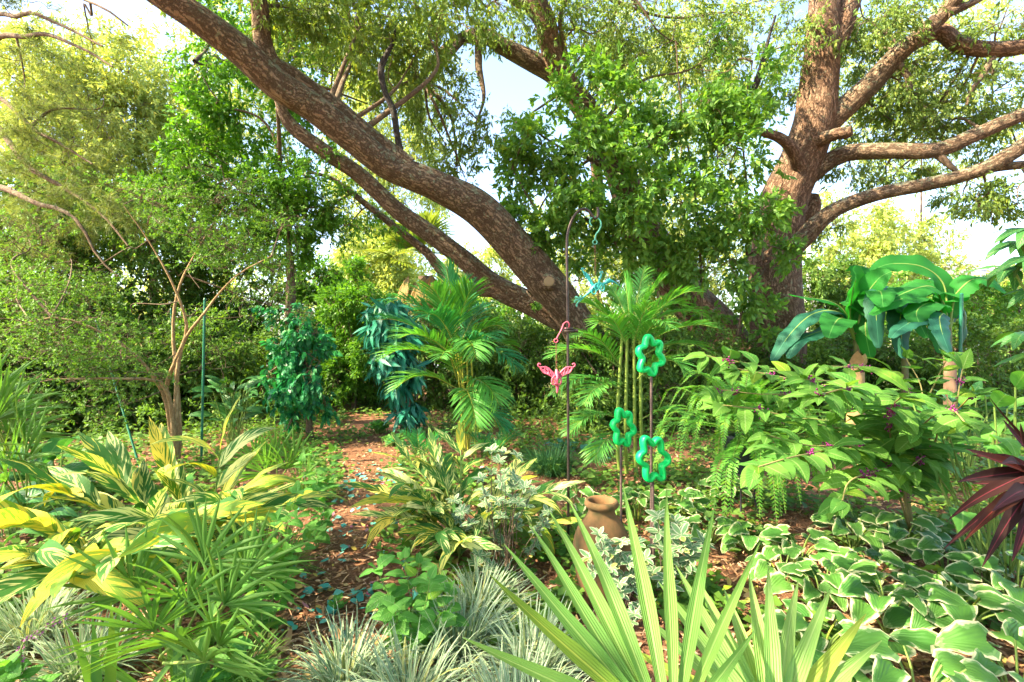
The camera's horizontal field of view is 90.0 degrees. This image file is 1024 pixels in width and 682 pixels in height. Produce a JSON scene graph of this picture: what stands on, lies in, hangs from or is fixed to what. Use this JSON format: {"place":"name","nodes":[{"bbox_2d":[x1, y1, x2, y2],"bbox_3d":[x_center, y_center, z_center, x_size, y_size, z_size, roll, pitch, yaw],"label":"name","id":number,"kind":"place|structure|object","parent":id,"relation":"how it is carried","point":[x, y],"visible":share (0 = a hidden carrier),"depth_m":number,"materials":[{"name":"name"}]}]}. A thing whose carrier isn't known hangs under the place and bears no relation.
{"place":"outdoors","nodes":[
{"label":"outdoors","id":0,"kind":"place"},
{"bbox_2d":[0,344,1023,681],"bbox_3d":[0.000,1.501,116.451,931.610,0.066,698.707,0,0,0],"label":"ground","id":1,"kind":"structure","parent":0,"point":[374,458],"depth_m":4.07,"materials":[{"name":"soil"}]},
{"bbox_2d":[0,650,61,681],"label":"seedling","id":2,"kind":"object","parent":1,"relation":"on","point":[11,667],"visible":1,"depth_m":1.94,"materials":[{"name":"green plant"}]},
{"bbox_2d":[0,481,77,540],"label":"cast iron plant","id":3,"kind":"object","parent":1,"relation":"on","point":[20,494],"visible":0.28,"depth_m":3.92,"materials":[{"name":"green plant"}]},
{"bbox_2d":[0,343,78,518],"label":"palmetto","id":4,"kind":"object","parent":1,"relation":"on","point":[22,411],"visible":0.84,"depth_m":3.45,"materials":[{"name":"green plant"}]},
{"bbox_2d":[0,337,84,442],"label":"shrub","id":5,"kind":"object","parent":1,"relation":"on","point":[55,397],"visible":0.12,"depth_m":7.97,"materials":[{"name":"green plant"}]},
{"bbox_2d":[0,435,103,502],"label":"cast iron plant","id":6,"kind":"object","parent":1,"relation":"on","point":[51,446],"visible":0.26,"depth_m":4.74,"materials":[{"name":"green plant"}]},
{"bbox_2d":[0,570,117,659],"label":"variegated grass","id":7,"kind":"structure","parent":1,"relation":"on","point":[10,640],"depth_m":2.51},
{"bbox_2d":[0,122,121,382],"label":"tree","id":8,"kind":"object","parent":1,"relation":"on","point":[81,257],"visible":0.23,"depth_m":9.97,"materials":[{"name":"green plant"}]},
{"bbox_2d":[0,256,135,427],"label":"tree","id":9,"kind":"object","parent":1,"relation":"on","point":[76,306],"visible":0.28,"depth_m":8.50,"materials":[{"name":"green plant"}]},
{"bbox_2d":[0,0,163,276],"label":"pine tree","id":10,"kind":"object","parent":1,"relation":"on","point":[27,135],"visible":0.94,"depth_m":6.99,"materials":[{"name":"green plant"}]},
{"bbox_2d":[1,595,168,681],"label":"variegated grass","id":11,"kind":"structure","parent":1,"relation":"on","point":[68,671],"depth_m":2.27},
{"bbox_2d":[0,3,175,277],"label":"tree","id":12,"kind":"object","parent":1,"relation":"on","point":[114,53],"visible":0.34,"depth_m":12.73,"materials":[{"name":"green plant"}]},
{"bbox_2d":[37,343,197,436],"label":"shrub","id":13,"kind":"object","parent":1,"relation":"on","point":[153,390],"visible":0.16,"depth_m":8.51,"materials":[{"name":"green plant"}]},
{"bbox_2d":[30,169,220,358],"bbox_3d":[-8.417,-1.146,10.982,4.135,5.355,2.946,0,0,0],"label":"tree","id":14,"kind":"object","parent":1,"relation":"on","point":[144,258],"visible":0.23,"depth_m":10.78,"materials":[{"name":"green plant"}]},
{"bbox_2d":[63,602,227,681],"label":"strap leaf plant","id":15,"kind":"object","parent":1,"relation":"on","point":[96,675],"visible":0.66,"depth_m":1.90,"materials":[{"name":"green plant"}]},
{"bbox_2d":[74,55,230,315],"bbox_3d":[-9.747,-3.088,13.921,4.562,9.236,2.873,0,0,0],"label":"tree","id":16,"kind":"object","parent":1,"relation":"on","point":[165,89],"visible":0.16,"depth_m":13.38,"materials":[{"name":"green plant"}]},
{"bbox_2d":[0,153,330,461],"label":"tree","id":17,"kind":"object","parent":1,"relation":"on","point":[65,348],"visible":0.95,"depth_m":5.76,"materials":[{"name":"green plant"}]},
{"bbox_2d":[41,585,289,681],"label":"strap leaf plant","id":18,"kind":"object","parent":1,"relation":"on","point":[193,673],"visible":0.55,"depth_m":2.04,"materials":[{"name":"green plant"}]},
{"bbox_2d":[0,397,346,626],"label":"striped ginger","id":19,"kind":"object","parent":1,"relation":"on","point":[110,461],"visible":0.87,"depth_m":2.76,"materials":[{"name":"green plant"}]},
{"bbox_2d":[41,495,317,681],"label":"palmetto","id":20,"kind":"object","parent":1,"relation":"on","point":[235,564],"visible":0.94,"depth_m":1.98,"materials":[{"name":"green plant"}]},
{"bbox_2d":[97,305,266,428],"bbox_3d":[-5.982,0.619,9.307,2.827,2.652,2.096,0,0,-23],"label":"shrub","id":21,"kind":"object","parent":1,"relation":"on","point":[238,362],"visible":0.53,"depth_m":9.07,"materials":[{"name":"green plant"}]},
{"bbox_2d":[135,202,296,376],"bbox_3d":[-6.880,-0.988,12.107,3.603,5.041,2.508,0,0,0],"label":"tree","id":22,"kind":"object","parent":1,"relation":"on","point":[205,275],"visible":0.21,"depth_m":11.78,"materials":[{"name":"green plant"}]},
{"bbox_2d":[127,613,306,681],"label":"grass tuft","id":23,"kind":"object","parent":1,"relation":"on","point":[249,655],"visible":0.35,"depth_m":2.17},
{"bbox_2d":[187,375,266,451],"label":"glossy shrub","id":24,"kind":"object","parent":1,"relation":"on","point":[226,405],"visible":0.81,"depth_m":6.92,"materials":[{"name":"green plant"}]},
{"bbox_2d":[115,0,347,422],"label":"laurel tree","id":25,"kind":"object","parent":1,"relation":"on","point":[214,112],"visible":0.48,"depth_m":8.84,"materials":[{"name":"green plant"}]},
{"bbox_2d":[180,306,326,416],"bbox_3d":[-5.543,0.590,10.832,3.450,2.710,2.181,0,0,0],"label":"shrub","id":26,"kind":"object","parent":1,"relation":"on","point":[265,336],"visible":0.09,"depth_m":10.67,"materials":[{"name":"green plant"}]},
{"bbox_2d":[212,422,331,499],"bbox_3d":[-2.213,1.146,4.831,1.265,0.761,0.789,0,0,0],"label":"palmetto","id":27,"kind":"object","parent":1,"relation":"on","point":[270,455],"visible":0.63,"depth_m":4.90,"materials":[{"name":"green plant"}]},
{"bbox_2d":[238,480,315,640],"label":"climbing seedling","id":28,"kind":"object","parent":1,"relation":"on","point":[267,620],"visible":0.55,"depth_m":2.59,"materials":[{"name":"green plant"}]},
{"bbox_2d":[250,286,342,441],"bbox_3d":[-3.256,0.343,7.606,1.437,2.326,1.136,0,0,43],"label":"artificial ficus","id":29,"kind":"object","parent":1,"relation":"on","point":[296,383],"visible":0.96,"depth_m":7.45,"materials":[{"name":"green plastic"}]},
{"bbox_2d":[293,443,343,547],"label":"climbing seedling","id":30,"kind":"object","parent":1,"relation":"on","point":[321,525],"visible":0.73,"depth_m":3.92,"materials":[{"name":"green plant"}]},
{"bbox_2d":[280,253,374,404],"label":"tree","id":31,"kind":"object","parent":1,"relation":"on","point":[330,275],"visible":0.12,"depth_m":12.03,"materials":[{"name":"green plant"}]},
{"bbox_2d":[265,601,423,681],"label":"variegated grass","id":32,"kind":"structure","parent":1,"relation":"on","point":[340,657],"depth_m":2.21,"materials":[{"name":"plant"}]},
{"bbox_2d":[311,276,396,410],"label":"shrub","id":33,"kind":"object","parent":1,"relation":"on","point":[353,384],"visible":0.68,"depth_m":10.65,"materials":[{"name":"green plant"}]},
{"bbox_2d":[353,297,432,436],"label":"artificial willow","id":34,"kind":"object","parent":1,"relation":"on","point":[408,414],"visible":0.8,"depth_m":7.88,"materials":[{"name":"teal plastic"}]},
{"bbox_2d":[146,0,647,422],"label":"oak tree","id":35,"kind":"object","parent":1,"relation":"on","point":[262,65],"visible":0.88,"depth_m":7.44,"materials":[{"name":"green plant"}]},
{"bbox_2d":[359,547,468,659],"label":"seedling","id":36,"kind":"object","parent":1,"relation":"on","point":[421,601],"visible":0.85,"depth_m":2.37,"materials":[{"name":"green plant"}]},
{"bbox_2d":[361,209,467,392],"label":"cabbage palm","id":37,"kind":"object","parent":1,"relation":"on","point":[430,218],"visible":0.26,"depth_m":14.48,"materials":[{"name":"green plant"}]},
{"bbox_2d":[324,605,510,681],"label":"variegated grass","id":38,"kind":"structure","parent":1,"relation":"on","point":[428,675],"depth_m":2.12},
{"bbox_2d":[357,292,501,410],"bbox_3d":[-1.700,0.406,11.381,3.172,3.038,2.170,0,0,0],"label":"shrub","id":39,"kind":"object","parent":1,"relation":"on","point":[436,388],"visible":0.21,"depth_m":11.13,"materials":[{"name":"green plant"}]},
{"bbox_2d":[243,438,649,639],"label":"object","id":40,"kind":"object","parent":1,"relation":"on","point":[359,595],"visible":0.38,"depth_m":3.09,"materials":[{"name":"plant"}]},
{"bbox_2d":[367,256,530,457],"bbox_3d":[-0.801,0.222,6.290,2.112,2.560,1.758,0,0,0],"label":"areca palm","id":41,"kind":"object","parent":1,"relation":"on","point":[448,315],"visible":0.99,"depth_m":6.17,"materials":[{"name":"plant"}]},
{"bbox_2d":[379,572,540,681],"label":"variegated grass","id":42,"kind":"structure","parent":1,"relation":"on","point":[471,619],"depth_m":2.38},
{"bbox_2d":[343,421,584,574],"bbox_3d":[-0.338,1.071,3.522,1.452,0.873,1.375,0,0,-44],"label":"striped ginger","id":43,"kind":"object","parent":1,"relation":"on","point":[413,497],"visible":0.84,"depth_m":3.47,"materials":[{"name":"green plant"}]},
{"bbox_2d":[429,548,548,644],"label":"variegated grass","id":44,"kind":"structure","parent":1,"relation":"on","point":[469,591],"depth_m":2.81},
{"bbox_2d":[446,443,553,583],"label":"variegated shrub","id":45,"kind":"object","parent":1,"relation":"on","point":[463,510],"visible":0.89,"depth_m":3.12,"materials":[{"name":"green plant"}]},
{"bbox_2d":[448,310,555,417],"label":"shrub","id":46,"kind":"object","parent":1,"relation":"on","point":[493,366],"visible":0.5,"depth_m":10.06,"materials":[{"name":"green plant"}]},
{"bbox_2d":[0,390,1023,558],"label":"ivy cover","id":47,"kind":"object","parent":1,"relation":"on","point":[591,476],"visible":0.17,"depth_m":5.34,"materials":[{"name":"green plant"}]},
{"bbox_2d":[0,395,1023,660],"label":"ground cover","id":48,"kind":"object","parent":1,"relation":"on","point":[714,591],"visible":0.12,"depth_m":3.43,"materials":[{"name":"green plant"}]},
{"bbox_2d":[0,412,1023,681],"bbox_3d":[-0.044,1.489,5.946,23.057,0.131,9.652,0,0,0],"label":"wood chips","id":49,"kind":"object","parent":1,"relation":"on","point":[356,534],"visible":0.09,"depth_m":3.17,"materials":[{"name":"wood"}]},
{"bbox_2d":[1,421,1023,681],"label":"leaf litter","id":50,"kind":"object","parent":1,"relation":"on","point":[919,659],"visible":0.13,"depth_m":3.17,"materials":[{"name":"brown plant"}]},
{"bbox_2d":[446,628,589,681],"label":"variegated grass","id":51,"kind":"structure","parent":1,"relation":"on","point":[506,676],"depth_m":2.03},
{"bbox_2d":[446,590,594,681],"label":"variegated grass","id":52,"kind":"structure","parent":1,"relation":"on","point":[553,656],"depth_m":2.27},
{"bbox_2d":[28,358,1023,438],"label":"undergrowth","id":53,"kind":"object","parent":1,"relation":"on","point":[144,409],"visible":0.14,"depth_m":8.31,"materials":[{"name":"green plant"}]},
{"bbox_2d":[511,434,590,482],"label":"mondo grass","id":54,"kind":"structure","parent":1,"relation":"on","point":[554,470],"depth_m":5.71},
{"bbox_2d":[378,0,773,366],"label":"oak tree","id":55,"kind":"object","parent":1,"relation":"on","point":[551,39],"visible":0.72,"depth_m":8.99,"materials":[{"name":"plant"}]},
{"bbox_2d":[560,207,598,534],"bbox_3d":[0.488,0.281,3.700,0.286,2.497,0.090,0,0,0],"label":"shepherd hook","id":56,"kind":"object","parent":1,"relation":"on","point":[567,330],"visible":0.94,"depth_m":3.69,"materials":[{"name":"metal"}]},
{"bbox_2d":[573,495,631,606],"bbox_3d":[0.519,1.209,2.965,0.338,0.582,0.338,0,0,0],"label":"terracotta urn","id":57,"kind":"object","parent":1,"relation":"on","point":[601,511],"visible":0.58,"depth_m":2.89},
{"bbox_2d":[547,320,661,435],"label":"shrub","id":58,"kind":"object","parent":1,"relation":"on","point":[603,368],"visible":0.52,"depth_m":8.56,"materials":[{"name":"green plant"}]},
{"bbox_2d":[523,179,690,368],"bbox_3d":[2.765,-1.570,15.129,5.356,6.294,3.479,0,0,0],"label":"tree","id":59,"kind":"object","parent":1,"relation":"on","point":[616,265],"visible":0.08,"depth_m":14.71,"materials":[{"name":"green plant"}]},
{"bbox_2d":[579,526,655,625],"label":"variegated shrub","id":60,"kind":"object","parent":1,"relation":"on","point":[625,581],"visible":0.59,"depth_m":2.65,"materials":[{"name":"green plant"}]},
{"bbox_2d":[543,265,721,476],"bbox_3d":[1.228,0.313,5.296,1.962,2.390,1.195,0,0,-15],"label":"areca palm","id":61,"kind":"object","parent":1,"relation":"on","point":[626,300],"visible":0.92,"depth_m":5.22,"materials":[{"name":"green plant"}]},
{"bbox_2d":[477,18,811,427],"bbox_3d":[2.299,-1.745,8.526,5.745,6.815,2.549,0,0,-7],"label":"climbing vine","id":62,"kind":"object","parent":1,"relation":"on","point":[718,114],"visible":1,"depth_m":8.15,"materials":[{"name":"green plant"}]},
{"bbox_2d":[635,334,665,559],"bbox_3d":[0.926,0.751,3.421,0.222,1.597,0.051,0,0,-20],"label":"flower garden stake","id":63,"kind":"object","parent":1,"relation":"on","point":[652,370],"visible":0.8,"depth_m":3.41,"materials":[{"name":"metal"}]},
{"bbox_2d":[635,435,671,564],"bbox_3d":[0.899,1.072,3.251,0.252,0.956,0.051,0,0,-20],"label":"flower garden stake","id":64,"kind":"object","parent":1,"relation":"on","point":[644,441],"visible":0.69,"depth_m":3.24,"materials":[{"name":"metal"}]},
{"bbox_2d":[462,486,881,681],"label":"fan palm","id":65,"kind":"object","parent":1,"relation":"on","point":[607,649],"visible":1,"depth_m":1.19,"materials":[{"name":"green plant"}]},
{"bbox_2d":[646,487,710,515],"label":"hosta","id":66,"kind":"object","parent":1,"relation":"on","point":[689,494],"visible":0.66,"depth_m":4.19,"materials":[{"name":"green plant"}]},
{"bbox_2d":[645,509,714,601],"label":"variegated shrub","id":67,"kind":"object","parent":1,"relation":"on","point":[685,546],"visible":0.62,"depth_m":2.88,"materials":[{"name":"green plant"}]},
{"bbox_2d":[606,174,754,316],"bbox_3d":[5.481,-1.827,15.976,5.367,7.102,3.701,0,0,0],"label":"tree","id":68,"kind":"object","parent":1,"relation":"on","point":[714,285],"visible":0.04,"depth_m":15.37,"materials":[{"name":"green plant"}]},
{"bbox_2d":[615,317,748,432],"bbox_3d":[2.979,0.644,8.597,2.419,2.129,1.553,0,0,-26],"label":"shrub","id":69,"kind":"object","parent":1,"relation":"on","point":[668,378],"visible":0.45,"depth_m":8.33,"materials":[{"name":"green plant"}]},
{"bbox_2d":[724,469,762,522],"bbox_3d":[1.934,1.291,4.250,0.312,0.423,0.308,0,0,0],"label":"plant stand","id":70,"kind":"object","parent":1,"relation":"on","point":[739,475],"visible":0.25,"depth_m":4.24,"materials":[{"name":"metal"}]},
{"bbox_2d":[647,366,857,528],"bbox_3d":[1.918,0.770,4.202,1.666,1.142,1.582,0,0,-27],"label":"boston fern","id":71,"kind":"object","parent":70,"relation":"on","point":[736,445],"visible":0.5,"depth_m":3.96,"materials":[{"name":"plant"}]},
{"bbox_2d":[715,521,797,559],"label":"hosta","id":72,"kind":"object","parent":1,"relation":"on","point":[730,541],"visible":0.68,"depth_m":3.51,"materials":[{"name":"green plant"}]},
{"bbox_2d":[719,328,798,418],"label":"shrub","id":73,"kind":"object","parent":1,"relation":"on","point":[757,352],"visible":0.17,"depth_m":9.09,"materials":[{"name":"green plant"}]},
{"bbox_2d":[745,546,829,586],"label":"hosta","id":74,"kind":"object","parent":1,"relation":"on","point":[759,567],"visible":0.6,"depth_m":3.06,"materials":[{"name":"green plant"}]},
{"bbox_2d":[756,524,839,568],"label":"hosta","id":75,"kind":"object","parent":1,"relation":"on","point":[826,545],"visible":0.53,"depth_m":3.35,"materials":[{"name":"green plant"}]},
{"bbox_2d":[749,599,874,675],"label":"hosta","id":76,"kind":"object","parent":1,"relation":"on","point":[843,623],"visible":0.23,"depth_m":2.40,"materials":[{"name":"green plant"}]},
{"bbox_2d":[785,340,850,419],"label":"shrub","id":77,"kind":"object","parent":1,"relation":"on","point":[821,356],"visible":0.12,"depth_m":8.98,"materials":[{"name":"green plant"}]},
{"bbox_2d":[764,555,879,611],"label":"hosta","id":78,"kind":"object","parent":1,"relation":"on","point":[811,592],"visible":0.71,"depth_m":2.88,"materials":[{"name":"green plant"}]},
{"bbox_2d":[802,250,865,356],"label":"shrub","id":79,"kind":"object","parent":1,"relation":"on","point":[834,292],"visible":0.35,"depth_m":12.61,"materials":[{"name":"green plant"}]},
{"bbox_2d":[770,265,902,360],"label":"banana plant","id":80,"kind":"object","parent":1,"relation":"on","point":[792,339],"visible":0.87,"depth_m":7.68,"materials":[{"name":"green plant"}]},
{"bbox_2d":[683,346,998,532],"bbox_3d":[2.137,0.766,3.123,2.524,1.481,1.465,0,0,-15],"label":"beautyberry shrub","id":81,"kind":"object","parent":1,"relation":"on","point":[894,450],"visible":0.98,"depth_m":2.82,"materials":[{"name":"green plant"}]},
{"bbox_2d":[672,0,1023,417],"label":"oak tree","id":82,"kind":"object","parent":1,"relation":"on","point":[824,111],"visible":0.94,"depth_m":9.04,"materials":[{"name":"brown plant"}]},
{"bbox_2d":[809,511,906,554],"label":"hosta","id":83,"kind":"object","parent":1,"relation":"on","point":[857,527],"visible":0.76,"depth_m":3.58,"materials":[{"name":"green plant"}]},
{"bbox_2d":[807,316,942,395],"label":"shrub","id":84,"kind":"object","parent":1,"relation":"on","point":[846,341],"visible":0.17,"depth_m":10.59,"materials":[{"name":"green plant"}]},
{"bbox_2d":[830,546,921,586],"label":"hosta","id":85,"kind":"object","parent":1,"relation":"on","point":[893,561],"visible":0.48,"depth_m":3.08,"materials":[{"name":"green plant"}]},
{"bbox_2d":[840,286,941,408],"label":"banana plant","id":86,"kind":"object","parent":1,"relation":"on","point":[869,332],"visible":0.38,"depth_m":7.77,"materials":[{"name":"green plant"}]},
{"bbox_2d":[818,559,968,635],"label":"hosta","id":87,"kind":"object","parent":1,"relation":"on","point":[854,588],"visible":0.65,"depth_m":2.54,"materials":[{"name":"green plant"}]},
{"bbox_2d":[857,511,951,556],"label":"hosta","id":88,"kind":"object","parent":1,"relation":"on","point":[928,525],"visible":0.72,"depth_m":3.51,"materials":[{"name":"green plant"}]},
{"bbox_2d":[823,626,999,681],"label":"hosta","id":89,"kind":"object","parent":1,"relation":"on","point":[958,667],"visible":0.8,"depth_m":2.00,"materials":[{"name":"green plant"}]},
{"bbox_2d":[868,254,1006,352],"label":"banana plant","id":90,"kind":"object","parent":1,"relation":"on","point":[939,312],"visible":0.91,"depth_m":7.67,"materials":[{"name":"green plant"}]},
{"bbox_2d":[859,366,1023,593],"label":"broad leaf plant","id":91,"kind":"object","parent":1,"relation":"on","point":[1008,446],"visible":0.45,"depth_m":3.08,"materials":[{"name":"green plant"}]},
{"bbox_2d":[880,570,1023,650],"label":"hosta","id":92,"kind":"object","parent":1,"relation":"on","point":[904,615],"visible":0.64,"depth_m":2.50,"materials":[{"name":"green plant"}]},
{"bbox_2d":[896,535,1014,583],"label":"hosta","id":93,"kind":"object","parent":1,"relation":"on","point":[926,547],"visible":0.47,"depth_m":3.22,"materials":[{"name":"green plant"}]},
{"bbox_2d":[889,617,1023,681],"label":"hosta","id":94,"kind":"object","parent":1,"relation":"on","point":[966,637],"visible":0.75,"depth_m":2.11,"materials":[{"name":"green plant"}]},
{"bbox_2d":[908,311,1023,421],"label":"shrub","id":95,"kind":"object","parent":1,"relation":"on","point":[992,374],"visible":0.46,"depth_m":9.14,"materials":[{"name":"green plant"}]},
{"bbox_2d":[942,273,1023,389],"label":"shrub","id":96,"kind":"object","parent":1,"relation":"on","point":[978,302],"visible":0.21,"depth_m":11.50,"materials":[{"name":"green plant"}]},
{"bbox_2d":[944,395,1023,566],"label":"cordyline","id":97,"kind":"object","parent":1,"relation":"on","point":[1008,477],"visible":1,"depth_m":2.21,"materials":[{"name":"red plant"}]},
{"bbox_2d":[944,550,1023,609],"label":"hosta","id":98,"kind":"object","parent":1,"relation":"on","point":[965,563],"visible":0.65,"depth_m":2.86,"materials":[{"name":"green plant"}]},
{"bbox_2d":[963,228,1023,365],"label":"schefflera","id":99,"kind":"object","parent":1,"relation":"on","point":[1004,270],"visible":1,"depth_m":2.23,"materials":[{"name":"green plant"}]},
{"bbox_2d":[0,0,1023,338],"label":"sky","id":100,"kind":"structure","parent":0,"point":[508,83],"materials":[{"name":"white"}]},
{"bbox_2d":[581,0,806,210],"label":"tree","id":101,"kind":"object","parent":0,"point":[686,47],"visible":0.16,"depth_m":27.58,"materials":[{"name":"green plant"}]},
{"label":"lawn","id":102,"kind":"structure","parent":0,"visible":0},
{"bbox_2d":[0,0,111,325],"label":"tree","id":103,"kind":"object","parent":102,"relation":"on","point":[48,29],"visible":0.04,"depth_m":27.53,"materials":[{"name":"green plant"}]},
{"bbox_2d":[113,0,301,305],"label":"tree","id":104,"kind":"object","parent":102,"relation":"on","point":[143,29],"visible":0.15,"depth_m":27.04,"materials":[{"name":"green plant"}]},
{"bbox_2d":[327,226,420,321],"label":"shrub","id":105,"kind":"object","parent":102,"relation":"on","point":[391,278],"visible":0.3,"depth_m":18.50,"materials":[{"name":"green plant"}]},
{"bbox_2d":[312,11,463,319],"bbox_3d":[-6.949,-8.118,28.078,8.716,19.297,5.672,0,0,0],"label":"tree","id":106,"kind":"object","parent":102,"relation":"on","point":[387,185],"visible":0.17,"depth_m":27.35,"materials":[{"name":"green plant"}]},
{"bbox_2d":[802,187,923,313],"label":"tree","id":107,"kind":"object","parent":102,"relation":"on","point":[879,246],"visible":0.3,"depth_m":25.45,"materials":[{"name":"green plant"}]},
{"bbox_2d":[794,0,1023,227],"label":"tree","id":108,"kind":"object","parent":102,"relation":"on","point":[979,13],"visible":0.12,"depth_m":29.27,"materials":[{"name":"green plant"}]},
{"bbox_2d":[845,208,982,340],"bbox_3d":[21.665,-2.885,27.769,6.810,8.832,4.296,0,0,0],"label":"shrub","id":109,"kind":"object","parent":102,"relation":"on","point":[933,256],"visible":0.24,"depth_m":27.41,"materials":[{"name":"green plant"}]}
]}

